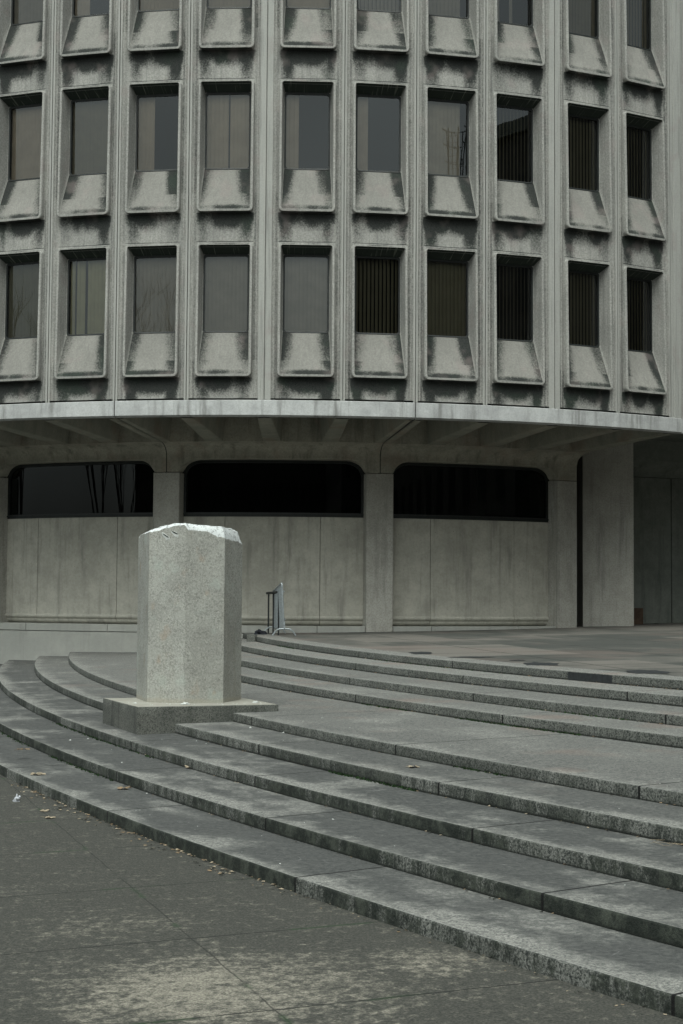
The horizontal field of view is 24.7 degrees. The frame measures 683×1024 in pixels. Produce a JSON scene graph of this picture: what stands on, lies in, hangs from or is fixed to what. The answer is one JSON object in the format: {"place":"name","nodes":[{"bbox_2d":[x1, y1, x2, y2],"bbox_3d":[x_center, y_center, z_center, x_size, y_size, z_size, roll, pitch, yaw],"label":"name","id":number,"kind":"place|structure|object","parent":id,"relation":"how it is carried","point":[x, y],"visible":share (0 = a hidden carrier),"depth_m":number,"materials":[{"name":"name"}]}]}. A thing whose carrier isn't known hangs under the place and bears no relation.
{"place":"outdoors","nodes":[
{"label":"outdoors","id":0,"kind":"place"},
{"bbox_2d":[0,775,682,1023],"bbox_3d":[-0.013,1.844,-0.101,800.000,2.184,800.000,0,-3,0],"label":"ground","id":1,"kind":"structure","parent":0,"point":[103,922],"depth_m":8.40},
{"bbox_2d":[13,794,19,801],"bbox_3d":[-2.997,2.635,14.425,0.069,0.074,0.069,2,-3,-25],"label":"paper scrap","id":2,"kind":"object","parent":1,"relation":"on","point":[16,798],"visible":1,"depth_m":14.41,"materials":[{"name":"white paper"}]},
{"bbox_2d":[11,784,291,892],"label":"leaf litter","id":3,"kind":"object","parent":1,"relation":"on","point":[65,805],"visible":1,"depth_m":12.10,"materials":[{"name":"brown plant"}]},
{"bbox_2d":[0,633,682,1018],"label":"granite steps","id":4,"kind":"structure","parent":1,"relation":"on","point":[612,927],"depth_m":12.87,"materials":[{"name":"grey stone"}]},
{"bbox_2d":[1,732,113,780],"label":"moss","id":5,"kind":"object","parent":4,"relation":"on","point":[2,733],"visible":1,"depth_m":16.55,"materials":[{"name":"green plant"}]},
{"bbox_2d":[52,722,153,758],"bbox_3d":[-2.861,2.632,18.223,0.092,0.041,4.636,2,-3,-23],"label":"moss","id":6,"kind":"object","parent":4,"relation":"on","point":[71,729],"visible":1,"depth_m":18.07,"materials":[{"name":"green plant"}]},
{"bbox_2d":[103,523,277,734],"bbox_3d":[-1.831,1.557,18.763,1.677,2.822,1.707,2,-3,-22],"label":"broken pedestal","id":7,"kind":"object","parent":4,"relation":"on","point":[189,625],"visible":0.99,"depth_m":18.46,"materials":[{"name":"grey stone"}]},
{"bbox_2d":[247,634,256,641],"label":"stone block","id":8,"kind":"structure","parent":4,"relation":"on","point":[251,638],"depth_m":31.64,"materials":[{"name":"grey stone"}]},
{"bbox_2d":[254,629,267,634],"bbox_3d":[-1.706,2.533,33.026,0.292,0.118,0.269,0,-3,0],"label":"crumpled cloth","id":9,"kind":"object","parent":4,"relation":"on","point":[259,631],"visible":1,"depth_m":32.96,"materials":[{"name":"black fabric"}]},
{"bbox_2d":[99,775,552,913],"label":"leaf litter","id":10,"kind":"object","parent":4,"relation":"on","point":[380,865],"visible":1,"depth_m":10.32,"materials":[{"name":"brown plant"}]},
{"bbox_2d":[328,770,416,790],"bbox_3d":[0.238,2.292,13.378,0.061,0.028,1.571,2,-4,-28],"label":"moss","id":11,"kind":"object","parent":4,"relation":"on","point":[367,779],"visible":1,"depth_m":13.35,"materials":[{"name":"green plant"}]},
{"bbox_2d":[279,645,511,674],"bbox_3d":[0.397,2.280,24.574,0.247,0.071,9.977,2,-3,-19],"label":"moss","id":12,"kind":"object","parent":4,"relation":"on","point":[396,662],"visible":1,"depth_m":22.67,"materials":[{"name":"green plant"}]},
{"bbox_2d":[241,666,627,719],"bbox_3d":[0.463,2.316,20.866,0.240,0.065,11.702,2,-3,-23],"label":"moss","id":13,"kind":"object","parent":4,"relation":"on","point":[516,706],"visible":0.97,"depth_m":16.40,"materials":[{"name":"green plant"}]},
{"bbox_2d":[243,750,682,844],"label":"leaf litter","id":14,"kind":"object","parent":4,"relation":"on","point":[501,808],"visible":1,"depth_m":11.38,"materials":[{"name":"brown plant"}]},
{"bbox_2d":[362,703,581,735],"bbox_3d":[1.248,2.249,17.149,0.100,0.035,4.638,2,-4,-27],"label":"moss","id":15,"kind":"object","parent":4,"relation":"on","point":[489,722],"visible":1,"depth_m":16.29,"materials":[{"name":"green plant"}]},
{"bbox_2d":[453,765,506,775],"bbox_3d":[1.147,2.169,13.136,0.056,0.027,0.789,2,-4,-29],"label":"moss","id":16,"kind":"object","parent":4,"relation":"on","point":[470,768],"visible":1,"depth_m":13.18,"materials":[{"name":"green plant"}]},
{"bbox_2d":[280,892,666,1014],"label":"leaf litter","id":17,"kind":"object","parent":1,"relation":"on","point":[484,957],"visible":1,"depth_m":8.04,"materials":[{"name":"brown plant"}]},
{"bbox_2d":[79,702,668,863],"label":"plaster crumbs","id":18,"kind":"object","parent":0,"point":[250,727],"visible":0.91,"depth_m":16.94,"materials":[{"name":"white paint"}]},
{"bbox_2d":[253,653,682,706],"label":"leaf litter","id":19,"kind":"object","parent":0,"point":[430,679],"visible":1,"depth_m":22.03,"materials":[{"name":"brown plant"}]},
{"bbox_2d":[269,623,682,676],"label":"plaza","id":20,"kind":"structure","parent":0,"point":[653,646],"depth_m":26.82,"materials":[{"name":"grey concrete"}]},
{"bbox_2d":[266,591,278,634],"bbox_3d":[-1.419,2.119,32.835,0.063,0.948,1.155,1,-3,-17],"label":"handrail","id":21,"kind":"object","parent":20,"relation":"on","point":[273,592],"visible":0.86,"depth_m":32.86,"materials":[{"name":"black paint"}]},
{"bbox_2d":[264,582,295,635],"bbox_3d":[-1.292,2.011,32.475,0.491,1.090,1.401,1,-3,-11],"label":"crowd barrier","id":22,"kind":"object","parent":20,"relation":"on","point":[279,594],"visible":0.96,"depth_m":32.25,"materials":[{"name":"metal"}]},
{"bbox_2d":[0,0,682,663],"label":"concrete building","id":23,"kind":"structure","parent":20,"relation":"on","point":[352,314],"depth_m":32.09,"materials":[{"name":"grey concrete"}]},
{"bbox_2d":[5,261,38,339],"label":"window","id":24,"kind":"structure","parent":23,"relation":"in","point":[23,277],"depth_m":32.16,"materials":[{"name":"grey glass"}]},
{"bbox_2d":[8,103,41,181],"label":"window","id":25,"kind":"structure","parent":23,"relation":"in","point":[27,119],"depth_m":32.34,"materials":[{"name":"grey glass"}]},
{"bbox_2d":[11,0,42,25],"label":"window","id":26,"kind":"structure","parent":23,"relation":"in","point":[25,11],"depth_m":32.50,"materials":[{"name":"grey glass"}]},
{"bbox_2d":[7,461,156,518],"bbox_3d":[-5.907,-0.507,35.260,4.044,1.275,0.256,-1,-3,23],"label":"strip window","id":27,"kind":"structure","parent":23,"relation":"in","point":[109,488],"depth_m":35.16,"materials":[{"name":"black glass"}]},
{"bbox_2d":[67,257,105,335],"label":"window","id":28,"kind":"structure","parent":23,"relation":"in","point":[96,266],"depth_m":31.71,"materials":[{"name":"grey glass"}]},
{"bbox_2d":[69,97,108,175],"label":"window","id":29,"kind":"structure","parent":23,"relation":"in","point":[90,116],"depth_m":31.89,"materials":[{"name":"grey glass"}]},
{"bbox_2d":[72,0,108,17],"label":"window","id":30,"kind":"structure","parent":23,"relation":"in","point":[82,7],"depth_m":32.09,"materials":[{"name":"grey glass"}]},
{"bbox_2d":[133,255,176,333],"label":"window","id":31,"kind":"structure","parent":23,"relation":"in","point":[154,289],"depth_m":31.41,"materials":[{"name":"grey glass"}]},
{"bbox_2d":[135,94,178,171],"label":"window","id":32,"kind":"structure","parent":23,"relation":"in","point":[145,117],"depth_m":31.62,"materials":[{"name":"grey glass"}]},
{"bbox_2d":[137,0,178,11],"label":"window","id":33,"kind":"structure","parent":23,"relation":"in","point":[143,5],"depth_m":31.73,"materials":[{"name":"grey glass"}]},
{"bbox_2d":[203,254,248,332],"bbox_3d":[-2.298,-4.360,31.204,0.920,1.650,0.140,0,-3,4],"label":"window","id":34,"kind":"structure","parent":23,"relation":"in","point":[225,276],"depth_m":31.24,"materials":[{"name":"grey glass"}]},
{"bbox_2d":[205,92,250,169],"bbox_3d":[-2.276,-7.641,31.382,0.920,1.650,0.136,0,-3,4],"label":"window","id":35,"kind":"structure","parent":23,"relation":"in","point":[216,104],"depth_m":31.43,"materials":[{"name":"grey glass"}]},
{"bbox_2d":[207,0,251,8],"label":"window","id":36,"kind":"structure","parent":23,"relation":"in","point":[211,4],"depth_m":31.57,"materials":[{"name":"grey glass"}]},
{"bbox_2d":[183,460,364,517],"bbox_3d":[-1.492,-0.527,34.330,4.044,1.275,0.256,0,-3,1],"label":"strip window","id":37,"kind":"structure","parent":23,"relation":"in","point":[212,488],"depth_m":34.30,"materials":[{"name":"black glass"}]},
{"bbox_2d":[283,254,328,332],"bbox_3d":[-0.705,-4.350,31.187,0.920,1.650,0.141,1,-3,-2],"label":"window","id":38,"kind":"structure","parent":23,"relation":"in","point":[305,277],"depth_m":31.23,"materials":[{"name":"grey glass"}]},
{"bbox_2d":[284,92,330,169],"bbox_3d":[-0.683,-7.631,31.362,0.920,1.650,0.132,1,-3,-2],"label":"window","id":39,"kind":"structure","parent":23,"relation":"in","point":[291,129],"depth_m":31.39,"materials":[{"name":"grey glass"}]},
{"bbox_2d":[286,0,330,9],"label":"window","id":40,"kind":"structure","parent":23,"relation":"in","point":[290,4],"depth_m":31.56,"materials":[{"name":"grey glass"}]},
{"bbox_2d":[355,256,399,334],"bbox_3d":[0.707,-4.333,31.320,0.920,1.650,0.159,1,-3,-8],"label":"window","id":41,"kind":"structure","parent":23,"relation":"in","point":[397,260],"depth_m":31.35,"materials":[{"name":"black glass"}]},
{"bbox_2d":[356,94,400,172],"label":"window","id":42,"kind":"structure","parent":23,"relation":"in","point":[361,99],"depth_m":31.49,"materials":[{"name":"grey glass"}]},
{"bbox_2d":[357,0,401,12],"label":"window","id":43,"kind":"structure","parent":23,"relation":"in","point":[391,6],"depth_m":31.67,"materials":[{"name":"grey glass"}]},
{"bbox_2d":[427,259,468,337],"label":"window","id":44,"kind":"structure","parent":23,"relation":"in","point":[448,268],"depth_m":31.63,"materials":[{"name":"black glass"}]},
{"bbox_2d":[428,98,468,177],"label":"window","id":45,"kind":"structure","parent":23,"relation":"in","point":[443,115],"depth_m":31.79,"materials":[{"name":"grey glass"}]},
{"bbox_2d":[428,0,468,18],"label":"window","id":46,"kind":"structure","parent":23,"relation":"in","point":[442,8],"depth_m":31.94,"materials":[{"name":"grey glass"}]},
{"bbox_2d":[393,462,548,521],"bbox_3d":[2.942,-0.451,35.162,4.044,1.275,0.256,2,-3,-22],"label":"strip window","id":47,"kind":"structure","parent":23,"relation":"in","point":[420,490],"depth_m":35.06,"materials":[{"name":"black glass"}]},
{"bbox_2d":[496,263,532,341],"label":"window","id":48,"kind":"structure","parent":23,"relation":"in","point":[497,264],"depth_m":32.02,"materials":[{"name":"black glass"}]},
{"bbox_2d":[497,105,532,183],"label":"window","id":49,"kind":"structure","parent":23,"relation":"in","point":[500,106],"depth_m":32.22,"materials":[{"name":"black glass"}]},
{"bbox_2d":[497,0,532,26],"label":"window","id":50,"kind":"structure","parent":23,"relation":"in","point":[510,1],"depth_m":32.34,"materials":[{"name":"black glass"}]},
{"bbox_2d":[568,270,598,347],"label":"window","id":51,"kind":"structure","parent":23,"relation":"in","point":[571,271],"depth_m":32.66,"materials":[{"name":"black glass"}]},
{"bbox_2d":[568,114,598,191],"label":"window","id":52,"kind":"structure","parent":23,"relation":"in","point":[569,115],"depth_m":32.84,"materials":[{"name":"black glass"}]},
{"bbox_2d":[568,0,598,38],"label":"window","id":53,"kind":"structure","parent":23,"relation":"in","point":[583,10],"depth_m":33.02,"materials":[{"name":"grey glass"}]},
{"bbox_2d":[626,124,651,200],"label":"window","id":54,"kind":"structure","parent":23,"relation":"in","point":[631,126],"depth_m":33.55,"materials":[{"name":"black glass"}]},
{"bbox_2d":[627,0,650,50],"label":"window","id":55,"kind":"structure","parent":23,"relation":"in","point":[640,1],"depth_m":33.71,"materials":[{"name":"black glass"}]},
{"bbox_2d":[627,277,651,352],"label":"window","id":56,"kind":"structure","parent":23,"relation":"in","point":[629,278],"depth_m":33.35,"materials":[{"name":"black glass"}]},
{"bbox_2d":[409,652,431,653],"bbox_3d":[1.200,2.147,23.814,0.362,0.011,0.863,0,-3,0],"label":"asphalt patch","id":57,"kind":"object","parent":20,"relation":"on","point":[420,652],"visible":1,"depth_m":23.90,"materials":[{"name":"black asphalt"}]},
{"bbox_2d":[454,656,482,657],"bbox_3d":[1.855,2.077,22.373,0.703,0.012,0.326,0,-3,0],"label":"asphalt patch","id":58,"kind":"object","parent":20,"relation":"on","point":[468,657],"visible":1,"depth_m":22.25,"materials":[{"name":"black asphalt"}]},
{"bbox_2d":[523,662,557,664],"bbox_3d":[2.618,1.987,20.481,0.478,0.012,0.833,0,-3,10],"label":"asphalt patch","id":59,"kind":"object","parent":20,"relation":"on","point":[540,663],"visible":1,"depth_m":20.48,"materials":[{"name":"grey asphalt"}]},
{"bbox_2d":[634,608,642,623],"bbox_3d":[7.117,2.584,37.968,0.370,0.500,0.300,0,-3,0],"label":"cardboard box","id":60,"kind":"object","parent":20,"relation":"on","point":[638,615],"visible":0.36,"depth_m":37.82,"materials":[{"name":"brown cardboard"}]},
{"bbox_2d":[627,670,668,672],"bbox_3d":[3.610,1.891,18.522,0.516,0.012,0.809,0,-3,0],"label":"asphalt patch","id":61,"kind":"object","parent":20,"relation":"on","point":[643,671],"visible":1,"depth_m":18.51,"materials":[{"name":"grey asphalt"}]},
{"bbox_2d":[650,839,681,845],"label":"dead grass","id":62,"kind":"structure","parent":0,"point":[665,842],"depth_m":10.02,"materials":[{"name":"beige plant"}]}
]}

